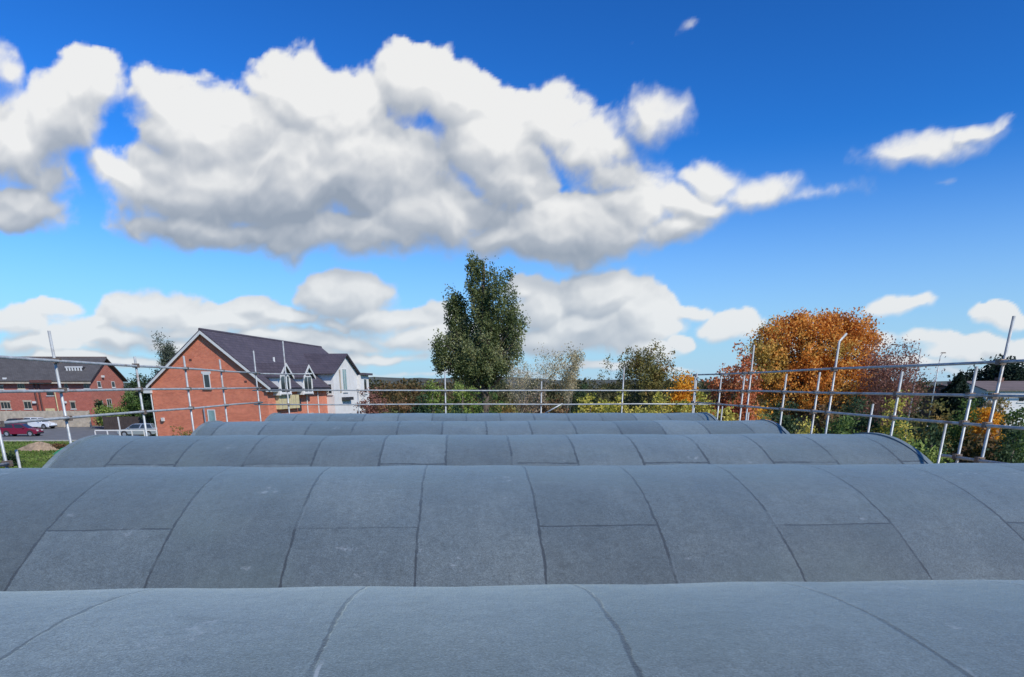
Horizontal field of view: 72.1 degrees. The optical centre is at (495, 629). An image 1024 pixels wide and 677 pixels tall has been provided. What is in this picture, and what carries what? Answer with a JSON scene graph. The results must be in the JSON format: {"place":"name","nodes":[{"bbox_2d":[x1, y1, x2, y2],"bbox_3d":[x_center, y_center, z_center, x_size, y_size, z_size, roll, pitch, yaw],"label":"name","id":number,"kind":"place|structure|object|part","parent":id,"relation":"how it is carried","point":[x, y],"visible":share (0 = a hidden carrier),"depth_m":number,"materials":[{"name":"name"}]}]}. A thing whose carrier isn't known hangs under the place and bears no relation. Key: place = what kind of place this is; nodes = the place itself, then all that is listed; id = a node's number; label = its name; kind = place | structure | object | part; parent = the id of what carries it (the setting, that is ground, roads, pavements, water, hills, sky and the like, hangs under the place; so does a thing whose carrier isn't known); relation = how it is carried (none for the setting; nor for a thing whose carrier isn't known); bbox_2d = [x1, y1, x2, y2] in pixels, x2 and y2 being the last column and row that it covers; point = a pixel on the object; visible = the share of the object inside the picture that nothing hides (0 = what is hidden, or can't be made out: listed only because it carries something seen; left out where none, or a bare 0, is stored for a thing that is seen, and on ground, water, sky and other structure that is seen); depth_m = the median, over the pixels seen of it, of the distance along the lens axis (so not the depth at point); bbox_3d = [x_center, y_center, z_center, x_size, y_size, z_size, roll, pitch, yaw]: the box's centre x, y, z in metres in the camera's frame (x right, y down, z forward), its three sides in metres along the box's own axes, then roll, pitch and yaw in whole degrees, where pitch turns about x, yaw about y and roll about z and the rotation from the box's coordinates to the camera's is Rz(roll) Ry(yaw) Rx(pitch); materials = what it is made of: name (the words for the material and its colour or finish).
{"place":"outdoors","nodes":[
{"label":"outdoors","id":0,"kind":"place"},
{"bbox_2d":[0,356,127,424],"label":"building","id":1,"kind":"structure","parent":0,"point":[25,375],"depth_m":104.23,"materials":[{"name":"red brick"}]},
{"bbox_2d":[0,401,11,409],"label":"window","id":2,"kind":"structure","parent":1,"relation":"in","point":[5,405],"depth_m":103.99,"materials":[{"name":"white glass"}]},
{"bbox_2d":[16,381,25,389],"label":"window","id":3,"kind":"structure","parent":1,"relation":"in","point":[20,386],"depth_m":103.23,"materials":[{"name":"white glass"}]},
{"bbox_2d":[22,400,32,409],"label":"window","id":4,"kind":"structure","parent":1,"relation":"in","point":[27,403],"depth_m":104.09,"materials":[{"name":"white glass"}]},
{"bbox_2d":[69,401,75,409],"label":"window","id":5,"kind":"structure","parent":1,"relation":"in","point":[72,403],"depth_m":104.35,"materials":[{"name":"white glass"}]},
{"bbox_2d":[83,384,89,388],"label":"window","id":6,"kind":"structure","parent":1,"relation":"in","point":[86,386],"depth_m":103.58,"materials":[{"name":"white glass"}]},
{"bbox_2d":[106,399,111,406],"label":"window","id":7,"kind":"structure","parent":1,"relation":"in","point":[109,403],"depth_m":109.35,"materials":[{"name":"white plastic"}]},
{"bbox_2d":[2,426,143,439],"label":"car park","id":8,"kind":"structure","parent":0,"point":[60,433],"depth_m":85.66,"materials":[{"name":"grey asphalt"}]},
{"bbox_2d":[0,418,27,427],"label":"parked car","id":9,"kind":"object","parent":8,"relation":"on","point":[11,419],"visible":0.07,"depth_m":94.53,"materials":[{"name":"paint"}]},
{"bbox_2d":[0,423,43,436],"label":"parked car","id":10,"kind":"object","parent":8,"relation":"on","point":[7,430],"visible":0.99,"depth_m":81.98,"materials":[{"name":"red paint"}]},
{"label":"side window","id":11,"kind":"part","parent":10,"relation":"part of","materials":[{"name":"black glass"}]},
{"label":"side window","id":12,"kind":"part","parent":10,"relation":"part of","materials":[{"name":"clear glass"}]},
{"bbox_2d":[24,417,56,428],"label":"parked car","id":13,"kind":"object","parent":8,"relation":"on","point":[44,424],"visible":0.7,"depth_m":96.17,"materials":[{"name":"white paint"}]},
{"bbox_2d":[94,399,109,425],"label":"garden shrub","id":14,"kind":"object","parent":8,"relation":"on","point":[99,403],"visible":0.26,"depth_m":97.53,"materials":[{"name":"green plant"}]},
{"bbox_2d":[89,404,128,426],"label":"garden shrub","id":15,"kind":"object","parent":8,"relation":"on","point":[106,409],"visible":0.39,"depth_m":96.05,"materials":[{"name":"green plant"}]},
{"bbox_2d":[114,392,145,416],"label":"garden shrub","id":16,"kind":"object","parent":8,"relation":"on","point":[134,404],"visible":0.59,"depth_m":96.33,"materials":[{"name":"green plant"}]},
{"bbox_2d":[117,423,157,435],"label":"parked car","id":17,"kind":"object","parent":8,"relation":"on","point":[140,426],"visible":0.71,"depth_m":81.54,"materials":[{"name":"silver metal"}]},
{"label":"side window","id":18,"kind":"part","parent":17,"relation":"part of","materials":[{"name":"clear glass"}]},
{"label":"side window","id":19,"kind":"part","parent":17,"relation":"part of","materials":[{"name":"black glass"}]},
{"bbox_2d":[139,397,156,426],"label":"garden shrub","id":20,"kind":"object","parent":8,"relation":"on","point":[147,405],"visible":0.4,"depth_m":93.28,"materials":[{"name":"green plant"}]},
{"bbox_2d":[170,426,191,435],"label":"garden shrub","id":21,"kind":"object","parent":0,"point":[184,433],"visible":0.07,"depth_m":49.30,"materials":[{"name":"brown plant"}]},
{"bbox_2d":[143,328,372,435],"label":"brick house","id":22,"kind":"structure","parent":0,"point":[202,348],"depth_m":52.03,"materials":[{"name":"brick"}]},
{"bbox_2d":[201,371,210,387],"bbox_3d":[-20.959,-18.147,51.064,0.720,1.160,0.050,2,19,6],"label":"window","id":23,"kind":"structure","parent":22,"relation":"in","point":[206,374],"depth_m":51.03,"materials":[{"name":"white plastic"}]},
{"bbox_2d":[207,410,215,420],"bbox_3d":[-20.930,-15.713,51.905,0.620,1.050,0.050,2,19,6],"label":"window","id":24,"kind":"structure","parent":22,"relation":"in","point":[211,414],"depth_m":51.85,"materials":[{"name":"glass"}]},
{"bbox_2d":[0,391,1022,467],"bbox_3d":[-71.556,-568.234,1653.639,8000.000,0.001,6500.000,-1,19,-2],"label":"ground","id":25,"kind":"structure","parent":0,"point":[808,424],"depth_m":87.51,"materials":[{"name":"green plant"}]},
{"bbox_2d":[0,450,25,466],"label":"garden shrub","id":26,"kind":"object","parent":25,"relation":"on","point":[10,456],"visible":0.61,"depth_m":51.12,"materials":[{"name":"green plant"}]},
{"bbox_2d":[0,441,73,467],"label":"grass","id":27,"kind":"structure","parent":25,"relation":"on","point":[44,457],"depth_m":61.12,"materials":[{"name":"green plant"}]},
{"bbox_2d":[17,442,58,450],"bbox_3d":[-42.098,-16.985,64.933,4.141,0.793,2.090,-1,19,-2],"label":"earth heap","id":28,"kind":"object","parent":25,"relation":"on","point":[39,446],"visible":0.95,"depth_m":64.46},
{"bbox_2d":[3,440,75,440],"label":"kerb","id":29,"kind":"structure","parent":25,"relation":"on","point":[38,440],"depth_m":75.37,"materials":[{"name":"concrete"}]},
{"bbox_2d":[0,410,91,426],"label":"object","id":30,"kind":"object","parent":25,"relation":"on","point":[6,415],"visible":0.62,"depth_m":99.99,"materials":[{"name":"beige stone"}]},
{"bbox_2d":[50,442,67,448],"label":"garden shrub","id":31,"kind":"object","parent":25,"relation":"on","point":[58,446],"visible":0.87,"depth_m":64.81,"materials":[{"name":"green plant"}]},
{"bbox_2d":[94,430,155,435],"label":"rail fence","id":32,"kind":"object","parent":25,"relation":"on","point":[123,430],"visible":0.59,"depth_m":79.35,"materials":[{"name":"white metal"}]},
{"bbox_2d":[102,416,151,429],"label":"timber fence","id":33,"kind":"object","parent":25,"relation":"on","point":[124,421],"visible":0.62,"depth_m":95.03,"materials":[{"name":"wood"}]},
{"bbox_2d":[0,331,262,467],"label":"scaffold","id":34,"kind":"object","parent":25,"relation":"on","point":[5,463],"visible":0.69,"depth_m":13.56,"materials":[{"name":"metal"}]},
{"bbox_2d":[122,373,149,410],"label":"yew tree","id":35,"kind":"object","parent":25,"relation":"on","point":[132,384],"visible":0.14,"depth_m":108.91,"materials":[{"name":"green plant"}]},
{"bbox_2d":[142,369,158,400],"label":"yew tree","id":36,"kind":"object","parent":25,"relation":"on","point":[156,371],"visible":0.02,"depth_m":106.79,"materials":[{"name":"green plant"}]},
{"bbox_2d":[151,327,179,369],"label":"ash tree","id":37,"kind":"object","parent":25,"relation":"on","point":[167,352],"visible":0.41,"depth_m":78.36,"materials":[{"name":"green plant"}]},
{"bbox_2d":[353,385,389,413],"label":"shrub","id":38,"kind":"object","parent":25,"relation":"on","point":[370,409],"visible":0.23,"depth_m":54.51,"materials":[{"name":"brown plant"}]},
{"bbox_2d":[377,394,414,412],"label":"shrub","id":39,"kind":"object","parent":25,"relation":"on","point":[401,408],"visible":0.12,"depth_m":49.34,"materials":[{"name":"green plant"}]},
{"bbox_2d":[407,394,430,412],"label":"laurel shrub","id":40,"kind":"object","parent":25,"relation":"on","point":[421,409],"visible":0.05,"depth_m":34.08,"materials":[{"name":"green plant"}]},
{"bbox_2d":[418,379,450,412],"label":"laurel shrub","id":41,"kind":"object","parent":25,"relation":"on","point":[432,396],"visible":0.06,"depth_m":43.54,"materials":[{"name":"green plant"}]},
{"bbox_2d":[433,405,468,412],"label":"laurel shrub","id":42,"kind":"object","parent":25,"relation":"on","point":[457,407],"visible":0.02,"depth_m":35.09,"materials":[{"name":"green plant"}]},
{"bbox_2d":[443,381,483,413],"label":"laurel shrub","id":43,"kind":"object","parent":25,"relation":"on","point":[460,395],"visible":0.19,"depth_m":45.58,"materials":[{"name":"green plant"}]},
{"bbox_2d":[428,250,530,412],"bbox_3d":[-1.319,-21.673,56.098,8.050,15.401,5.092,-1,19,-2],"label":"poplar tree","id":44,"kind":"object","parent":25,"relation":"on","point":[476,357],"visible":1,"depth_m":55.01,"materials":[{"name":"green plant"}]},
{"bbox_2d":[252,341,710,413],"bbox_3d":[-0.359,-6.514,25.159,16.000,7.042,0.156,-1,19,-2],"label":"scaffold","id":45,"kind":"object","parent":25,"relation":"on","point":[540,404],"visible":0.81,"depth_m":24.52,"materials":[{"name":"metal"}]},
{"bbox_2d":[474,385,508,412],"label":"hedge shrub","id":46,"kind":"object","parent":25,"relation":"on","point":[494,396],"visible":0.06,"depth_m":43.72,"materials":[{"name":"green plant"}]},
{"bbox_2d":[489,402,528,412],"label":"hedge shrub","id":47,"kind":"object","parent":25,"relation":"on","point":[509,409],"visible":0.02,"depth_m":35.30,"materials":[{"name":"green plant"}]},
{"bbox_2d":[0,412,1023,676],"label":"workshop","id":48,"kind":"structure","parent":25,"relation":"on","point":[702,544],"depth_m":5.62,"materials":[{"name":"fabric"}]},
{"bbox_2d":[502,360,533,410],"bbox_3d":[1.806,-20.069,62.861,3.213,7.973,2.471,-15,24,-36],"label":"hazel tree","id":49,"kind":"object","parent":25,"relation":"on","point":[510,393],"visible":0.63,"depth_m":62.40,"materials":[{"name":"green plant"}]},
{"bbox_2d":[505,342,559,412],"bbox_3d":[2.573,-17.702,54.800,4.139,8.771,6.634,-4,20,-12],"label":"birch tree","id":50,"kind":"object","parent":25,"relation":"on","point":[524,383],"visible":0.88,"depth_m":53.73,"materials":[{"name":"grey plant"}]},
{"bbox_2d":[515,386,552,412],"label":"hedge shrub","id":51,"kind":"object","parent":25,"relation":"on","point":[529,408],"visible":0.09,"depth_m":47.70,"materials":[{"name":"green plant"}]},
{"bbox_2d":[532,393,568,412],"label":"hedge shrub","id":52,"kind":"object","parent":25,"relation":"on","point":[563,409],"visible":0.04,"depth_m":35.31,"materials":[{"name":"brown plant"}]},
{"bbox_2d":[547,342,585,411],"bbox_3d":[5.447,-18.256,56.082,3.172,8.982,3.890,-1,19,-2],"label":"willow tree","id":53,"kind":"object","parent":25,"relation":"on","point":[569,377],"visible":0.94,"depth_m":55.13,"materials":[{"name":"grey plant"}]},
{"bbox_2d":[561,383,598,412],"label":"hedge shrub","id":54,"kind":"object","parent":25,"relation":"on","point":[581,395],"visible":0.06,"depth_m":57.21,"materials":[{"name":"green plant"}]},
{"bbox_2d":[573,392,612,412],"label":"privet shrub","id":55,"kind":"object","parent":25,"relation":"on","point":[591,408],"visible":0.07,"depth_m":36.44,"materials":[{"name":"yellow plant"}]},
{"bbox_2d":[602,389,642,412],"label":"privet shrub","id":56,"kind":"object","parent":25,"relation":"on","point":[617,408],"visible":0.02,"depth_m":38.35,"materials":[{"name":"yellow plant"}]},
{"bbox_2d":[616,367,663,412],"bbox_3d":[10.786,-16.141,53.118,4.227,6.913,4.150,-1,19,-2],"label":"hawthorn shrub","id":57,"kind":"object","parent":25,"relation":"on","point":[627,398],"visible":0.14,"depth_m":52.43,"materials":[{"name":"green plant"}]},
{"bbox_2d":[594,338,692,412],"bbox_3d":[10.875,-16.930,52.572,6.065,8.798,6.609,-12,23,-32],"label":"hawthorn tree","id":58,"kind":"object","parent":25,"relation":"on","point":[651,374],"visible":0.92,"depth_m":50.31,"materials":[{"name":"green plant"}]},
{"bbox_2d":[368,374,939,429],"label":"woodland","id":59,"kind":"object","parent":25,"relation":"on","point":[410,385],"visible":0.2,"depth_m":82.13,"materials":[{"name":"green plant"}]},
{"bbox_2d":[640,391,682,412],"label":"privet shrub","id":60,"kind":"object","parent":25,"relation":"on","point":[661,409],"visible":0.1,"depth_m":37.35,"materials":[{"name":"yellow plant"}]},
{"bbox_2d":[664,370,701,412],"bbox_3d":[13.298,-15.064,50.376,3.131,6.661,2.530,-1,19,-2],"label":"beech tree","id":61,"kind":"object","parent":25,"relation":"on","point":[677,395],"visible":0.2,"depth_m":49.52,"materials":[{"name":"orange plant"}]},
{"bbox_2d":[677,391,715,414],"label":"privet shrub","id":62,"kind":"object","parent":25,"relation":"on","point":[687,408],"visible":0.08,"depth_m":36.49,"materials":[{"name":"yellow plant"}]},
{"bbox_2d":[714,406,738,420],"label":"hedge shrub","id":63,"kind":"object","parent":25,"relation":"on","point":[730,418],"visible":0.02,"depth_m":31.65,"materials":[{"name":"yellow plant"}]},
{"bbox_2d":[713,387,752,420],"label":"hedge shrub","id":64,"kind":"object","parent":25,"relation":"on","point":[733,398],"visible":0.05,"depth_m":38.40,"materials":[{"name":"green plant"}]},
{"bbox_2d":[701,340,766,420],"bbox_3d":[12.971,-11.756,38.917,3.940,7.942,3.773,-1,19,-2],"label":"cherry tree","id":65,"kind":"object","parent":25,"relation":"on","point":[733,385],"visible":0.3,"depth_m":37.94,"materials":[{"name":"red plant"}]},
{"bbox_2d":[750,402,776,422],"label":"hedge shrub","id":66,"kind":"object","parent":25,"relation":"on","point":[761,412],"visible":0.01,"depth_m":29.08,"materials":[{"name":"yellow plant"}]},
{"bbox_2d":[765,400,802,433],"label":"hedge shrub","id":67,"kind":"object","parent":25,"relation":"on","point":[788,425],"visible":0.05,"depth_m":31.78,"materials":[{"name":"green plant"}]},
{"bbox_2d":[790,415,818,433],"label":"hedge shrub","id":68,"kind":"object","parent":25,"relation":"on","point":[806,430],"visible":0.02,"depth_m":24.26,"materials":[{"name":"yellow plant"}]},
{"bbox_2d":[735,306,893,433],"bbox_3d":[18.824,-14.122,42.539,9.833,10.030,5.974,-1,19,-2],"label":"maple tree","id":69,"kind":"object","parent":25,"relation":"on","point":[772,352],"visible":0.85,"depth_m":40.82,"materials":[{"name":"orange plant"}]},
{"bbox_2d":[792,404,839,433],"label":"hedge shrub","id":70,"kind":"object","parent":25,"relation":"on","point":[819,423],"visible":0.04,"depth_m":29.15,"materials":[{"name":"green plant"}]},
{"bbox_2d":[819,415,860,433],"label":"laurel shrub","id":71,"kind":"object","parent":25,"relation":"on","point":[841,425],"visible":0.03,"depth_m":23.47,"materials":[{"name":"green plant"}]},
{"bbox_2d":[691,316,1023,462],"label":"scaffold","id":72,"kind":"object","parent":25,"relation":"on","point":[995,396],"visible":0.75,"depth_m":13.51,"materials":[{"name":"metal"}]},
{"bbox_2d":[833,394,884,433],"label":"laurel shrub","id":73,"kind":"object","parent":25,"relation":"on","point":[862,424],"visible":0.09,"depth_m":27.24,"materials":[{"name":"green plant"}]},
{"bbox_2d":[847,375,906,438],"bbox_3d":[22.248,-11.785,41.472,3.872,6.303,3.750,-1,19,-2],"label":"plum shrub","id":74,"kind":"object","parent":25,"relation":"on","point":[876,407],"visible":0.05,"depth_m":40.58,"materials":[{"name":"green plant"}]},
{"bbox_2d":[870,390,917,443],"bbox_3d":[15.029,-6.347,27.050,1.941,5.491,2.015,-1,19,-2],"label":"privet shrub","id":75,"kind":"object","parent":25,"relation":"on","point":[883,429],"visible":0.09,"depth_m":26.34,"materials":[{"name":"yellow plant"}]},
{"bbox_2d":[850,335,945,428],"bbox_3d":[21.948,-11.985,39.027,4.426,8.346,4.451,8,21,22],"label":"smoke bush","id":76,"kind":"object","parent":25,"relation":"on","point":[885,381],"visible":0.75,"depth_m":37.89,"materials":[{"name":"brown plant"}]},
{"bbox_2d":[884,413,913,446],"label":"privet shrub","id":77,"kind":"object","parent":25,"relation":"on","point":[902,432],"depth_m":21.35,"materials":[{"name":"green plant"}]},
{"bbox_2d":[891,344,921,437],"bbox_3d":[34.444,-19.725,60.329,2.764,8.929,0.220,-1,19,-2],"label":"street lamp","id":78,"kind":"object","parent":25,"relation":"on","point":[920,349],"visible":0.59,"depth_m":59.28,"materials":[{"name":"metal"}]},
{"bbox_2d":[911,401,922,417],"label":"hedge shrub","id":79,"kind":"object","parent":25,"relation":"on","point":[920,405],"visible":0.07,"depth_m":117.41,"materials":[{"name":"green plant"}]},
{"bbox_2d":[903,436,931,456],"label":"privet shrub","id":80,"kind":"object","parent":25,"relation":"on","point":[916,445],"depth_m":18.31,"materials":[{"name":"green plant"}]},
{"bbox_2d":[906,398,956,451],"bbox_3d":[18.478,-7.210,30.090,2.581,5.145,2.607,-1,19,-2],"label":"hedge shrub","id":81,"kind":"object","parent":25,"relation":"on","point":[943,416],"visible":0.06,"depth_m":29.43,"materials":[{"name":"green plant"}]},
{"bbox_2d":[909,419,958,462],"bbox_3d":[12.836,-3.978,21.439,1.910,4.702,2.110,-1,19,-2],"label":"hedge shrub","id":82,"kind":"object","parent":25,"relation":"on","point":[938,434],"visible":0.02,"depth_m":20.77,"materials":[{"name":"green plant"}]},
{"bbox_2d":[919,382,950,424],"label":"tree","id":83,"kind":"object","parent":25,"relation":"on","point":[937,390],"visible":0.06,"depth_m":103.29,"materials":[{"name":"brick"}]},
{"bbox_2d":[928,352,945,417],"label":"street lamp","id":84,"kind":"object","parent":25,"relation":"on","point":[935,382],"visible":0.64,"depth_m":77.37,"materials":[{"name":"metal"}]},
{"bbox_2d":[924,445,953,463],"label":"privet shrub","id":85,"kind":"object","parent":25,"relation":"on","point":[933,459],"visible":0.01,"depth_m":17.47,"materials":[{"name":"green plant"}]},
{"bbox_2d":[932,371,975,437],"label":"conifer tree","id":86,"kind":"object","parent":25,"relation":"on","point":[958,384],"visible":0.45,"depth_m":71.48,"materials":[{"name":"green plant"}]},
{"bbox_2d":[938,397,982,462],"bbox_3d":[17.776,-6.251,27.129,2.068,5.261,1.961,-1,19,-2],"label":"hedge shrub","id":87,"kind":"object","parent":25,"relation":"on","point":[955,429],"visible":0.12,"depth_m":26.58,"materials":[{"name":"green plant"}]},
{"bbox_2d":[957,392,989,438],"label":"hedge shrub","id":88,"kind":"object","parent":25,"relation":"on","point":[981,401],"visible":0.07,"depth_m":66.23,"materials":[{"name":"green plant"}]},
{"bbox_2d":[947,426,1005,462],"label":"beech shrub","id":89,"kind":"object","parent":25,"relation":"on","point":[972,444],"visible":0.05,"depth_m":19.25,"materials":[{"name":"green plant"}]},
{"bbox_2d":[940,378,1023,425],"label":"bungalow","id":90,"kind":"object","parent":25,"relation":"on","point":[1006,387],"visible":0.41,"depth_m":83.55,"materials":[{"name":"white tile"}]},
{"bbox_2d":[1017,393,1023,402],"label":"window","id":91,"kind":"structure","parent":90,"relation":"in","point":[1020,400],"depth_m":83.27,"materials":[{"name":"white plastic"}]},
{"bbox_2d":[961,407,1005,457],"bbox_3d":[18.026,-5.785,26.313,1.594,4.910,1.740,-1,19,-2],"label":"beech shrub","id":92,"kind":"object","parent":25,"relation":"on","point":[985,416],"visible":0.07,"depth_m":25.52,"materials":[{"name":"orange plant"}]},
{"bbox_2d":[947,353,1023,382],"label":"oak tree","id":93,"kind":"object","parent":25,"relation":"on","point":[1011,372],"visible":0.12,"depth_m":100.59,"materials":[{"name":"green plant"}]},
{"bbox_2d":[970,397,1006,428],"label":"hedge shrub","id":94,"kind":"object","parent":25,"relation":"on","point":[989,402],"visible":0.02,"depth_m":50.81,"materials":[{"name":"green plant"}]},
{"bbox_2d":[980,398,1019,450],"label":"hedge shrub","id":95,"kind":"object","parent":25,"relation":"on","point":[1005,405],"visible":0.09,"depth_m":44.20,"materials":[{"name":"green plant"}]},
{"bbox_2d":[984,421,1023,462],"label":"hedge shrub","id":96,"kind":"object","parent":25,"relation":"on","point":[1004,455],"visible":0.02,"depth_m":19.02,"materials":[{"name":"green plant"}]},
{"bbox_2d":[985,405,1023,462],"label":"hedge shrub","id":97,"kind":"object","parent":25,"relation":"on","point":[1016,414],"visible":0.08,"depth_m":24.59,"materials":[{"name":"green plant"}]},
{"bbox_2d":[0,36,1023,374],"bbox_3d":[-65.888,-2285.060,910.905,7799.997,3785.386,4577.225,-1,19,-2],"label":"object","id":98,"kind":"structure","parent":0,"point":[290,158],"depth_m":3185.76,"materials":[{"name":"white"}]},
{"bbox_2d":[123,377,949,389],"bbox_3d":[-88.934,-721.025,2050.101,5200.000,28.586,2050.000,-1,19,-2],"label":"hills","id":99,"kind":"structure","parent":0,"point":[388,379],"depth_m":1338.36,"materials":[{"name":"green plant"}]}
]}

